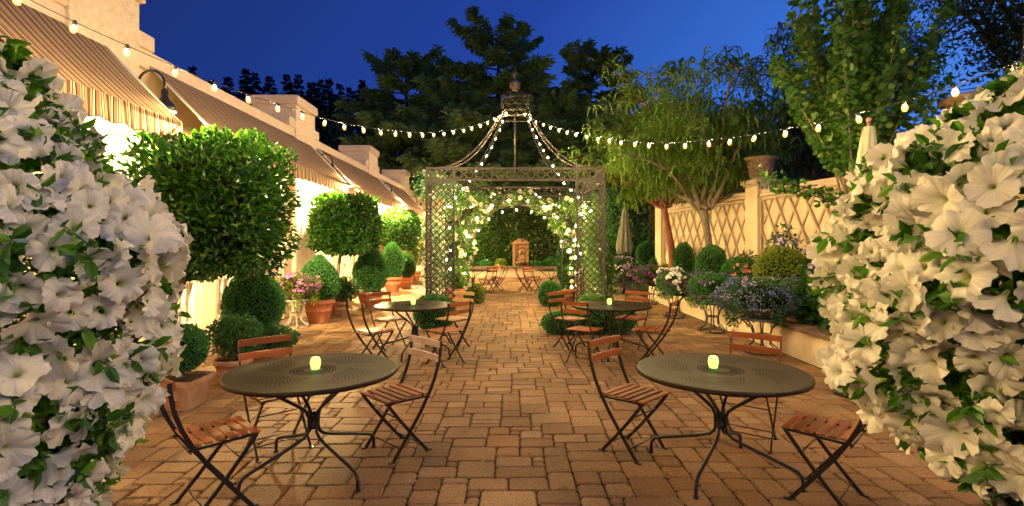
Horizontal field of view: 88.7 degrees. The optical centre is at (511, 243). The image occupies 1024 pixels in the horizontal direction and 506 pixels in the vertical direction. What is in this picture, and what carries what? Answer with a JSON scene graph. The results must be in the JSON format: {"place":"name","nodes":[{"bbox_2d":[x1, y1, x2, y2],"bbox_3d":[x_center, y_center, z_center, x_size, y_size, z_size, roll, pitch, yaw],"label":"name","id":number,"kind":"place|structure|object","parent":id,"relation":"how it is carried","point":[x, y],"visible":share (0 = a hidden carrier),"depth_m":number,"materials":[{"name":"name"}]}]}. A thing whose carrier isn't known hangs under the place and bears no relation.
{"place":"outdoors","nodes":[
{"label":"outdoors","id":0,"kind":"place"},
{"bbox_2d":[110,276,986,505],"bbox_3d":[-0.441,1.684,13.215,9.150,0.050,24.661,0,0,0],"label":"paving","id":1,"kind":"structure","parent":0,"point":[470,451],"depth_m":4.43,"materials":[{"name":"brown brick"}]},
{"bbox_2d":[0,35,193,505],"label":"hanging petunias","id":2,"kind":"object","parent":1,"relation":"on","point":[86,216],"visible":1,"depth_m":1.03,"materials":[{"name":"white plant"}]},
{"bbox_2d":[159,323,215,410],"bbox_3d":[-3.373,1.242,5.353,0.522,0.856,0.522,0,0,0],"label":"potted shrub","id":3,"kind":"object","parent":1,"relation":"on","point":[191,390],"visible":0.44,"depth_m":5.28,"materials":[{"name":"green plant"}]},
{"bbox_2d":[107,123,303,372],"bbox_3d":[-3.738,0.110,6.604,1.857,3.120,1.756,0,0,0],"label":"topiary tree","id":4,"kind":"object","parent":1,"relation":"on","point":[222,198],"visible":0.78,"depth_m":6.07,"materials":[{"name":"green plant"}]},
{"bbox_2d":[160,378,260,505],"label":"bistro chair","id":5,"kind":"object","parent":1,"relation":"on","point":[188,439],"visible":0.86,"depth_m":3.29,"materials":[{"name":"wood"}]},
{"bbox_2d":[204,312,264,384],"bbox_3d":[-3.258,1.243,6.166,0.683,0.854,0.656,0,0,0],"label":"potted shrub","id":6,"kind":"object","parent":1,"relation":"on","point":[226,335],"visible":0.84,"depth_m":6.04,"materials":[{"name":"green plant"}]},
{"bbox_2d":[219,275,286,362],"bbox_3d":[-3.616,1.015,7.299,0.864,1.310,0.864,0,0,0],"label":"potted shrub","id":7,"kind":"object","parent":1,"relation":"on","point":[265,303],"visible":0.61,"depth_m":7.06,"materials":[{"name":"green plant"}]},
{"bbox_2d":[245,322,300,361],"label":"potted shrub","id":8,"kind":"object","parent":1,"relation":"on","point":[273,329],"visible":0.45,"depth_m":6.67,"materials":[{"name":"green plant"}]},
{"bbox_2d":[238,334,313,462],"bbox_3d":[-1.938,1.244,4.289,0.434,0.889,0.518,0,0,-44],"label":"bistro chair","id":9,"kind":"object","parent":1,"relation":"on","point":[263,353],"visible":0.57,"depth_m":4.36,"materials":[{"name":"brown wood"}]},
{"bbox_2d":[274,271,323,328],"bbox_3d":[-4.285,1.108,10.401,1.027,1.124,0.762,0,0,-23],"label":"flower stand","id":10,"kind":"object","parent":1,"relation":"on","point":[296,287],"visible":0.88,"depth_m":10.27,"materials":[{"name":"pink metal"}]},
{"bbox_2d":[219,353,397,499],"bbox_3d":[-1.460,1.299,3.850,1.212,0.742,1.212,0,0,0],"label":"bistro table","id":11,"kind":"object","parent":1,"relation":"on","point":[284,378],"visible":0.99,"depth_m":3.71,"materials":[{"name":"metal"}]},
{"bbox_2d":[300,254,341,323],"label":"potted shrub","id":12,"kind":"object","parent":1,"relation":"on","point":[326,271],"visible":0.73,"depth_m":10.84,"materials":[{"name":"green plant"}]},
{"bbox_2d":[304,190,383,312],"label":"topiary tree","id":13,"kind":"object","parent":1,"relation":"on","point":[341,225],"visible":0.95,"depth_m":12.17,"materials":[{"name":"green plant"}]},
{"bbox_2d":[333,275,360,316],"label":"potted shrub","id":14,"kind":"object","parent":1,"relation":"on","point":[352,288],"visible":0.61,"depth_m":11.86,"materials":[{"name":"green plant"}]},
{"bbox_2d":[351,248,387,308],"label":"potted shrub","id":15,"kind":"object","parent":1,"relation":"on","point":[369,273],"visible":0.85,"depth_m":13.34,"materials":[{"name":"green plant"}]},
{"bbox_2d":[346,301,393,357],"bbox_3d":[-1.958,1.244,7.241,0.434,0.889,0.518,0,0,44],"label":"bistro chair","id":16,"kind":"object","parent":1,"relation":"on","point":[371,330],"visible":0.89,"depth_m":7.18,"materials":[{"name":"wood"}]},
{"bbox_2d":[367,291,407,350],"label":"bistro chair","id":17,"kind":"object","parent":1,"relation":"on","point":[388,319],"visible":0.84,"depth_m":8.43,"materials":[{"name":"brown wood"}]},
{"bbox_2d":[382,241,405,291],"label":"potted shrub","id":18,"kind":"object","parent":1,"relation":"on","point":[394,256],"visible":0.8,"depth_m":17.97,"materials":[{"name":"green plant"}]},
{"bbox_2d":[360,335,441,464],"bbox_3d":[-0.902,1.244,4.258,0.434,0.889,0.518,0,0,45],"label":"bistro chair","id":19,"kind":"object","parent":1,"relation":"on","point":[397,393],"visible":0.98,"depth_m":4.24,"materials":[{"name":"wood"}]},
{"bbox_2d":[379,208,422,286],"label":"topiary tree","id":20,"kind":"object","parent":1,"relation":"on","point":[401,230],"visible":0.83,"depth_m":19.82,"materials":[{"name":"green plant"}]},
{"bbox_2d":[399,252,415,288],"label":"potted shrub","id":21,"kind":"object","parent":1,"relation":"on","point":[408,273],"visible":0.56,"depth_m":19.12,"materials":[{"name":"green plant"}]},
{"bbox_2d":[374,300,452,361],"bbox_3d":[-1.470,1.299,7.920,1.212,0.742,1.212,0,0,-29],"label":"bistro table","id":22,"kind":"object","parent":1,"relation":"on","point":[420,306],"visible":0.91,"depth_m":7.83,"materials":[{"name":"metal"}]},
{"bbox_2d":[404,239,424,280],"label":"potted shrub","id":23,"kind":"object","parent":1,"relation":"on","point":[415,254],"visible":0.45,"depth_m":23.02,"materials":[{"name":"green plant"}]},
{"bbox_2d":[412,293,456,328],"bbox_3d":[-1.532,1.354,10.296,0.909,0.748,0.849,0,0,0],"label":"box mound","id":24,"kind":"object","parent":1,"relation":"on","point":[429,322],"visible":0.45,"depth_m":10.06,"materials":[{"name":"green plant"}]},
{"bbox_2d":[425,301,471,367],"bbox_3d":[-0.889,1.244,7.265,0.518,0.889,0.434,0,0,41],"label":"bistro chair","id":25,"kind":"object","parent":1,"relation":"on","point":[444,329],"visible":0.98,"depth_m":7.21,"materials":[{"name":"brown wood"}]},
{"bbox_2d":[435,291,474,350],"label":"bistro chair","id":26,"kind":"object","parent":1,"relation":"on","point":[454,318],"visible":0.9,"depth_m":8.51,"materials":[{"name":"wood"}]},
{"bbox_2d":[445,265,466,302],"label":"potted rose","id":27,"kind":"object","parent":1,"relation":"on","point":[459,280],"visible":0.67,"depth_m":13.90,"materials":[{"name":"plant"}]},
{"bbox_2d":[463,282,485,303],"bbox_3d":[-1.117,1.413,14.702,0.808,0.665,0.819,0,0,0],"label":"box mound","id":28,"kind":"object","parent":1,"relation":"on","point":[479,291],"visible":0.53,"depth_m":14.48,"materials":[{"name":"green plant"}]},
{"bbox_2d":[425,68,604,301],"bbox_3d":[0.073,-1.390,13.100,3.896,6.120,3.890,0,0,0],"label":"iron gazebo","id":29,"kind":"object","parent":1,"relation":"on","point":[514,85],"visible":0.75,"depth_m":11.20,"materials":[{"name":"grey metal"}]},
{"bbox_2d":[30,0,507,135],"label":"string lights","id":30,"kind":"object","parent":29,"relation":"hanging from","point":[75,23],"visible":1,"depth_m":5.56,"materials":[{"name":"white glass"}]},
{"bbox_2d":[411,170,471,295],"bbox_3d":[-1.661,0.029,13.397,1.244,3.527,4.148,0,0,0],"label":"climbing jasmine","id":31,"kind":"object","parent":29,"relation":"attached to","point":[436,248],"visible":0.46,"depth_m":12.72,"materials":[{"name":"green plant"}]},
{"bbox_2d":[521,59,1023,146],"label":"string lights","id":32,"kind":"object","parent":29,"relation":"hanging from","point":[953,86],"visible":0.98,"depth_m":5.37,"materials":[{"name":"white"}]},
{"bbox_2d":[439,187,591,298],"bbox_3d":[0.123,0.078,13.391,3.654,3.187,3.017,0,0,0],"label":"arch rose","id":33,"kind":"object","parent":1,"relation":"on","point":[460,232],"visible":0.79,"depth_m":14.26,"materials":[{"name":"green plant"}]},
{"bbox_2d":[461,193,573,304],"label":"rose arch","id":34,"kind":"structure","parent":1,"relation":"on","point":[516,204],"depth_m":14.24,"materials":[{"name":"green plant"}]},
{"bbox_2d":[450,266,595,277],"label":"fountain terrace wall","id":35,"kind":"structure","parent":1,"relation":"on","point":[511,273],"depth_m":25.65,"materials":[{"name":"brown stone"}]},
{"bbox_2d":[538,280,562,305],"bbox_3d":[1.021,1.356,13.997,0.688,0.753,0.673,0,0,0],"label":"box mound","id":36,"kind":"object","parent":1,"relation":"on","point":[545,287],"visible":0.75,"depth_m":13.82,"materials":[{"name":"green plant"}]},
{"bbox_2d":[555,231,575,301],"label":"potted juniper","id":37,"kind":"object","parent":1,"relation":"on","point":[567,263],"visible":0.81,"depth_m":14.32,"materials":[{"name":"plant"}]},
{"bbox_2d":[539,309,591,334],"bbox_3d":[1.040,1.475,9.745,1.096,0.490,0.801,0,0,0],"label":"box mound","id":38,"kind":"object","parent":1,"relation":"on","point":[547,323],"visible":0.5,"depth_m":9.53,"materials":[{"name":"green plant"}]},
{"bbox_2d":[547,291,587,350],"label":"bistro chair","id":39,"kind":"object","parent":1,"relation":"on","point":[569,318],"visible":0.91,"depth_m":8.44,"materials":[{"name":"brown wood"}]},
{"bbox_2d":[560,301,603,365],"bbox_3d":[0.988,1.244,7.336,0.434,0.889,0.518,0,0,36],"label":"bistro chair","id":40,"kind":"object","parent":1,"relation":"on","point":[589,328],"visible":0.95,"depth_m":7.26,"materials":[{"name":"brown wood"}]},
{"bbox_2d":[579,193,618,300],"bbox_3d":[1.962,0.267,13.004,0.897,2.808,3.617,0,0,0],"label":"climbing rose","id":41,"kind":"object","parent":1,"relation":"on","point":[610,280],"visible":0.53,"depth_m":11.72,"materials":[{"name":"green plant"}]},
{"bbox_2d":[581,300,636,335],"bbox_3d":[1.783,1.395,9.747,1.128,0.682,0.927,0,0,0],"label":"box mound","id":42,"kind":"object","parent":1,"relation":"on","point":[595,321],"visible":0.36,"depth_m":9.43,"materials":[{"name":"green plant"}]},
{"bbox_2d":[571,300,652,361],"bbox_3d":[1.500,1.299,7.920,1.212,0.742,1.212,0,0,-23],"label":"bistro table","id":43,"kind":"object","parent":1,"relation":"on","point":[617,306],"visible":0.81,"depth_m":7.83,"materials":[{"name":"metal"}]},
{"bbox_2d":[616,206,632,293],"bbox_3d":[3.777,0.175,17.600,0.547,2.990,0.547,0,0,15],"label":"closed parasol","id":44,"kind":"object","parent":1,"relation":"on","point":[624,245],"visible":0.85,"depth_m":17.46,"materials":[{"name":"fabric"}]},
{"bbox_2d":[609,256,640,294],"bbox_3d":[3.694,1.011,17.327,1.092,1.318,1.109,0,0,0],"label":"flower stand","id":45,"kind":"object","parent":1,"relation":"on","point":[623,265],"visible":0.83,"depth_m":17.10,"materials":[{"name":"plant"}]},
{"bbox_2d":[587,335,669,464],"bbox_3d":[0.947,1.244,4.258,0.434,0.889,0.518,0,0,-45],"label":"bistro chair","id":46,"kind":"object","parent":1,"relation":"on","point":[632,393],"visible":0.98,"depth_m":4.24,"materials":[{"name":"brown wood"}]},
{"bbox_2d":[614,291,649,349],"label":"bistro chair","id":47,"kind":"object","parent":1,"relation":"on","point":[635,318],"visible":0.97,"depth_m":8.59,"materials":[{"name":"brown wood"}]},
{"bbox_2d":[629,264,666,304],"bbox_3d":[3.789,1.108,14.444,1.171,1.123,1.137,0,0,0],"label":"flower stand","id":48,"kind":"object","parent":1,"relation":"on","point":[643,276],"visible":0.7,"depth_m":14.22,"materials":[{"name":"plant"}]},
{"bbox_2d":[635,300,678,363],"bbox_3d":[2.026,1.244,7.323,0.518,0.889,0.434,0,0,30],"label":"bistro chair","id":49,"kind":"object","parent":1,"relation":"on","point":[646,329],"visible":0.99,"depth_m":7.26,"materials":[{"name":"brown wood"}]},
{"bbox_2d":[653,266,695,318],"bbox_3d":[3.653,1.095,11.798,0.893,1.149,0.966,0,0,0],"label":"flower stand","id":50,"kind":"object","parent":1,"relation":"on","point":[673,282],"visible":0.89,"depth_m":11.62,"materials":[{"name":"plant"}]},
{"bbox_2d":[684,270,738,333],"bbox_3d":[3.766,1.083,9.883,1.005,1.174,0.878,0,0,-20],"label":"flower stand","id":51,"kind":"object","parent":1,"relation":"on","point":[705,287],"visible":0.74,"depth_m":9.78,"materials":[{"name":"plant"}]},
{"bbox_2d":[636,353,815,499],"bbox_3d":[1.535,1.299,3.850,1.212,0.742,1.212,0,0,0],"label":"bistro table","id":52,"kind":"object","parent":1,"relation":"on","point":[751,378],"visible":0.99,"depth_m":3.71,"materials":[{"name":"metal"}]},
{"bbox_2d":[720,331,781,453],"bbox_3d":[2.022,1.244,4.463,0.434,0.889,0.518,0,0,37],"label":"bistro chair","id":53,"kind":"object","parent":1,"relation":"on","point":[760,349],"visible":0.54,"depth_m":4.57,"materials":[{"name":"brown wood"}]},
{"bbox_2d":[708,274,810,355],"bbox_3d":[3.825,1.069,7.982,1.498,1.202,0.977,0,0,0],"label":"flower stand","id":54,"kind":"object","parent":1,"relation":"on","point":[757,301],"visible":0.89,"depth_m":7.84,"materials":[{"name":"plant"}]},
{"bbox_2d":[781,404,869,505],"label":"bistro chair","id":55,"kind":"object","parent":1,"relation":"on","point":[852,433],"visible":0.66,"depth_m":3.39,"materials":[{"name":"brown wood"}]},
{"bbox_2d":[648,286,1021,397],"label":"planter wall","id":56,"kind":"structure","parent":1,"relation":"on","point":[803,342],"depth_m":7.96,"materials":[{"name":"brown stone"}]},
{"bbox_2d":[785,309,944,356],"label":"planting bed soil","id":57,"kind":"structure","parent":56,"relation":"in","point":[793,316],"depth_m":9.08,"materials":[{"name":"brown soil"}]},
{"bbox_2d":[635,240,654,267],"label":"bed shrub","id":58,"kind":"object","parent":57,"relation":"on","point":[642,250],"visible":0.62,"depth_m":18.18,"materials":[{"name":"green plant"}]},
{"bbox_2d":[655,201,677,264],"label":"stucco pillar","id":59,"kind":"structure","parent":57,"relation":"on","point":[658,235],"depth_m":16.22,"materials":[{"name":"beige paint"}]},
{"bbox_2d":[552,55,801,271],"bbox_3d":[4.238,-1.658,13.847,5.703,6.015,6.685,0,0,21],"label":"slender tree","id":60,"kind":"object","parent":57,"relation":"on","point":[633,121],"visible":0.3,"depth_m":13.43,"materials":[{"name":"green plant"}]},
{"bbox_2d":[672,241,694,275],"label":"bed shrub","id":61,"kind":"object","parent":57,"relation":"on","point":[683,257],"visible":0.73,"depth_m":13.91,"materials":[{"name":"green plant"}]},
{"bbox_2d":[582,45,806,245],"bbox_3d":[4.191,-1.560,12.268,5.286,5.815,4.984,0,0,0],"label":"slender tree","id":62,"kind":"object","parent":57,"relation":"on","point":[721,178],"visible":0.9,"depth_m":11.60,"materials":[{"name":"green plant"}]},
{"bbox_2d":[663,192,744,279],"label":"trellis wall","id":63,"kind":"structure","parent":57,"relation":"on","point":[727,223],"depth_m":13.06,"materials":[{"name":"paint"}]},
{"bbox_2d":[694,243,728,279],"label":"bed shrub","id":64,"kind":"object","parent":57,"relation":"on","point":[713,258],"visible":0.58,"depth_m":11.70,"materials":[{"name":"green plant"}]},
{"bbox_2d":[719,255,753,284],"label":"bed shrub","id":65,"kind":"object","parent":57,"relation":"on","point":[725,267],"visible":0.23,"depth_m":10.80,"materials":[{"name":"green plant"}]},
{"bbox_2d":[729,250,757,289],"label":"flowering bush","id":66,"kind":"object","parent":57,"relation":"on","point":[746,271],"visible":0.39,"depth_m":10.34,"materials":[{"name":"green plant"}]},
{"bbox_2d":[740,179,780,259],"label":"stucco pillar","id":67,"kind":"structure","parent":57,"relation":"on","point":[752,217],"depth_m":11.30,"materials":[{"name":"beige paint"}]},
{"bbox_2d":[744,155,777,179],"bbox_3d":[5.429,-1.627,11.417,0.680,0.510,0.680,0,0,0],"label":"basket weave urn","id":68,"kind":"object","parent":67,"relation":"on","point":[767,162],"visible":0.82,"depth_m":11.21,"materials":[{"name":"stone"}]},
{"bbox_2d":[751,244,807,314],"bbox_3d":[4.753,0.647,9.237,0.999,1.286,0.986,0,0,0],"label":"bed shrub","id":69,"kind":"object","parent":57,"relation":"on","point":[781,261],"visible":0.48,"depth_m":9.01,"materials":[{"name":"green plant"}]},
{"bbox_2d":[764,223,806,311],"bbox_3d":[5.131,0.455,9.696,0.780,1.672,0.706,0,0,0],"label":"flowering bush","id":70,"kind":"object","parent":57,"relation":"on","point":[782,241],"visible":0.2,"depth_m":9.56,"materials":[{"name":"green plant"}]},
{"bbox_2d":[789,271,828,328],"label":"leafy plant","id":71,"kind":"object","parent":57,"relation":"on","point":[811,313],"visible":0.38,"depth_m":7.78,"materials":[{"name":"green plant"}]},
{"bbox_2d":[760,173,940,304],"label":"trellis wall","id":72,"kind":"structure","parent":57,"relation":"on","point":[804,218],"depth_m":10.08,"materials":[{"name":"paint"}]},
{"bbox_2d":[752,0,964,207],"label":"round leaved tree","id":73,"kind":"object","parent":57,"relation":"on","point":[860,70],"visible":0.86,"depth_m":7.08,"materials":[{"name":"green plant"}]},
{"bbox_2d":[833,117,876,398],"bbox_3d":[3.800,0.140,5.750,0.480,3.060,0.440,0,0,0],"label":"closed parasol","id":74,"kind":"object","parent":1,"relation":"on","point":[868,138],"visible":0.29,"depth_m":5.72,"materials":[{"name":"fabric"}]},
{"bbox_2d":[805,21,1023,505],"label":"hanging petunias","id":75,"kind":"object","parent":1,"relation":"on","point":[902,308],"visible":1,"depth_m":1.01,"materials":[{"name":"white plant"}]},
{"bbox_2d":[139,0,1023,153],"label":"sky","id":76,"kind":"structure","parent":0,"point":[315,40],"materials":[{"name":"blue"}]},
{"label":"hill","id":77,"kind":"structure","parent":0,"visible":0},
{"bbox_2d":[235,68,256,105],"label":"fir tree","id":78,"kind":"object","parent":77,"relation":"on","point":[245,82],"visible":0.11,"depth_m":61.68,"materials":[{"name":"green plant"}]},
{"bbox_2d":[289,74,307,101],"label":"fir tree","id":79,"kind":"object","parent":77,"relation":"on","point":[299,92],"visible":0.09,"depth_m":61.87,"materials":[{"name":"green plant"}]},
{"bbox_2d":[311,79,336,145],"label":"fir tree","id":80,"kind":"object","parent":77,"relation":"on","point":[318,105],"visible":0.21,"depth_m":61.84,"materials":[{"name":"green plant"}]},
{"bbox_2d":[317,79,342,149],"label":"fir tree","id":81,"kind":"object","parent":77,"relation":"on","point":[329,93],"visible":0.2,"depth_m":63.79,"materials":[{"name":"green plant"}]},
{"bbox_2d":[347,79,373,138],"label":"fir tree","id":82,"kind":"object","parent":77,"relation":"on","point":[362,85],"visible":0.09,"depth_m":59.60,"materials":[{"name":"green plant"}]},
{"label":"ground","id":83,"kind":"structure","parent":0,"visible":0},
{"bbox_2d":[14,0,414,344],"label":"hotel building","id":84,"kind":"structure","parent":83,"relation":"on","point":[117,20],"depth_m":8.49,"materials":[{"name":"paint"}]},
{"bbox_2d":[0,0,182,140],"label":"striped awning","id":85,"kind":"object","parent":84,"relation":"attached to","point":[103,82],"visible":0.63,"depth_m":5.42,"materials":[{"name":"brown fabric"}]},
{"bbox_2d":[138,69,176,113],"bbox_3d":[-4.657,-1.978,6.780,0.585,0.556,0.270,0,0,0],"label":"wall lamp","id":86,"kind":"object","parent":84,"relation":"attached to","point":[164,99],"visible":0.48,"depth_m":6.76,"materials":[{"name":"metal"}]},
{"bbox_2d":[177,280,198,327],"bbox_3d":[-5.137,0.445,7.933,0.126,2.450,1.120,0,0,0],"label":"door","id":87,"kind":"structure","parent":84,"relation":"in","point":[192,287],"depth_m":8.38,"materials":[{"name":"metal"}]},
{"bbox_2d":[149,65,347,192],"bbox_3d":[-4.504,-1.831,10.050,1.014,1.259,5.706,0,0,0],"label":"striped awning","id":88,"kind":"object","parent":84,"relation":"attached to","point":[314,166],"visible":0.67,"depth_m":9.69,"materials":[{"name":"brown fabric"}]},
{"bbox_2d":[317,148,402,210],"bbox_3d":[-4.504,-1.831,16.350,1.014,1.259,5.906,0,0,0],"label":"striped awning","id":89,"kind":"object","parent":84,"relation":"attached to","point":[359,179],"visible":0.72,"depth_m":15.79,"materials":[{"name":"brown fabric"}]},
{"bbox_2d":[380,179,424,216],"bbox_3d":[-4.504,-1.831,22.100,1.015,1.259,4.606,0,0,0],"label":"striped awning","id":90,"kind":"object","parent":84,"relation":"attached to","point":[407,200],"visible":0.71,"depth_m":21.88,"materials":[{"name":"brown fabric"}]},
{"bbox_2d":[315,95,391,153],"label":"broad tree","id":91,"kind":"object","parent":83,"relation":"on","point":[333,141],"visible":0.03,"depth_m":33.24,"materials":[{"name":"green plant"}]},
{"bbox_2d":[331,44,498,187],"bbox_3d":[-5.764,-4.779,30.630,10.271,13.033,11.452,0,0,-37],"label":"cedar tree","id":92,"kind":"object","parent":83,"relation":"on","point":[379,111],"visible":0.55,"depth_m":28.59,"materials":[{"name":"green plant"}]},
{"bbox_2d":[392,72,555,214],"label":"cedar tree","id":93,"kind":"object","parent":83,"relation":"on","point":[447,95],"visible":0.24,"depth_m":27.75,"materials":[{"name":"green plant"}]},
{"bbox_2d":[378,5,595,194],"bbox_3d":[-0.465,-5.756,30.623,11.520,14.972,13.982,0,0,39],"label":"cedar tree","id":94,"kind":"object","parent":83,"relation":"on","point":[479,40],"visible":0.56,"depth_m":28.28,"materials":[{"name":"green plant"}]},
{"bbox_2d":[488,181,579,250],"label":"broad tree","id":95,"kind":"object","parent":83,"relation":"on","point":[517,220],"visible":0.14,"depth_m":26.94,"materials":[{"name":"green plant"}]},
{"bbox_2d":[476,87,647,213],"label":"cedar tree","id":96,"kind":"object","parent":83,"relation":"on","point":[569,139],"visible":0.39,"depth_m":27.66,"materials":[{"name":"green plant"}]},
{"bbox_2d":[489,37,647,196],"bbox_3d":[4.046,-5.024,30.817,10.694,13.552,10.566,0,0,-16],"label":"cedar tree","id":97,"kind":"object","parent":83,"relation":"on","point":[584,80],"visible":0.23,"depth_m":29.42,"materials":[{"name":"green plant"}]},
{"bbox_2d":[512,175,637,263],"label":"broad tree","id":98,"kind":"object","parent":83,"relation":"on","point":[540,254],"visible":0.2,"depth_m":26.53,"materials":[{"name":"green plant"}]},
{"bbox_2d":[548,181,648,266],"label":"broad tree","id":99,"kind":"object","parent":83,"relation":"on","point":[634,221],"visible":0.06,"depth_m":28.27,"materials":[{"name":"green plant"}]},
{"bbox_2d":[557,171,653,279],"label":"broad tree","id":100,"kind":"object","parent":83,"relation":"on","point":[612,219],"visible":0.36,"depth_m":22.29,"materials":[{"name":"green plant"}]},
{"bbox_2d":[601,60,783,237],"bbox_3d":[7.182,-2.688,22.033,7.627,8.935,7.939,0,0,-11],"label":"broad tree","id":101,"kind":"object","parent":83,"relation":"on","point":[644,205],"visible":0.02,"depth_m":21.77,"materials":[{"name":"green plant"}]},
{"bbox_2d":[739,81,826,186],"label":"broad tree","id":102,"kind":"object","parent":83,"relation":"on","point":[780,175],"visible":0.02,"depth_m":18.34,"materials":[{"name":"green plant"}]},
{"bbox_2d":[716,18,968,181],"bbox_3d":[8.113,-2.011,13.232,5.388,7.463,5.660,0,0,27],"label":"tall tree","id":103,"kind":"object","parent":83,"relation":"on","point":[808,162],"visible":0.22,"depth_m":13.22,"materials":[{"name":"green plant"}]},
{"bbox_2d":[907,0,1023,91],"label":"tall tree","id":104,"kind":"object","parent":83,"relation":"on","point":[1002,49],"visible":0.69,"depth_m":12.96,"materials":[{"name":"green plant"}]},
{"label":"terrace soil","id":105,"kind":"structure","parent":0,"visible":0},
{"bbox_2d":[511,238,528,265],"bbox_3d":[0.430,0.520,26.175,0.920,1.540,0.750,0,0,0],"label":"wall fountain","id":106,"kind":"object","parent":105,"relation":"on","point":[518,244],"depth_m":26.20,"materials":[{"name":"stone"}]},
{"bbox_2d":[455,201,598,265],"bbox_3d":[0.809,-0.436,27.487,7.750,3.673,1.316,0,0,0],"label":"clipped hedge","id":107,"kind":"object","parent":105,"relation":"on","point":[491,248],"visible":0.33,"depth_m":27.20,"materials":[{"name":"green plant"}]},
{"bbox_3d":[6.042,-0.035,6.707,0.600,2.690,0.600,0,0,-7],"label":"stucco pillar","id":108,"kind":"object","parent":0,"visible":0},
{"bbox_2d":[937,90,975,111],"bbox_3d":[6.042,-1.637,6.707,0.918,0.510,0.918,0,0,0],"label":"basket weave urn","id":109,"kind":"object","parent":108,"relation":"on","point":[949,102],"visible":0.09,"depth_m":6.67,"materials":[{"name":"stone"}]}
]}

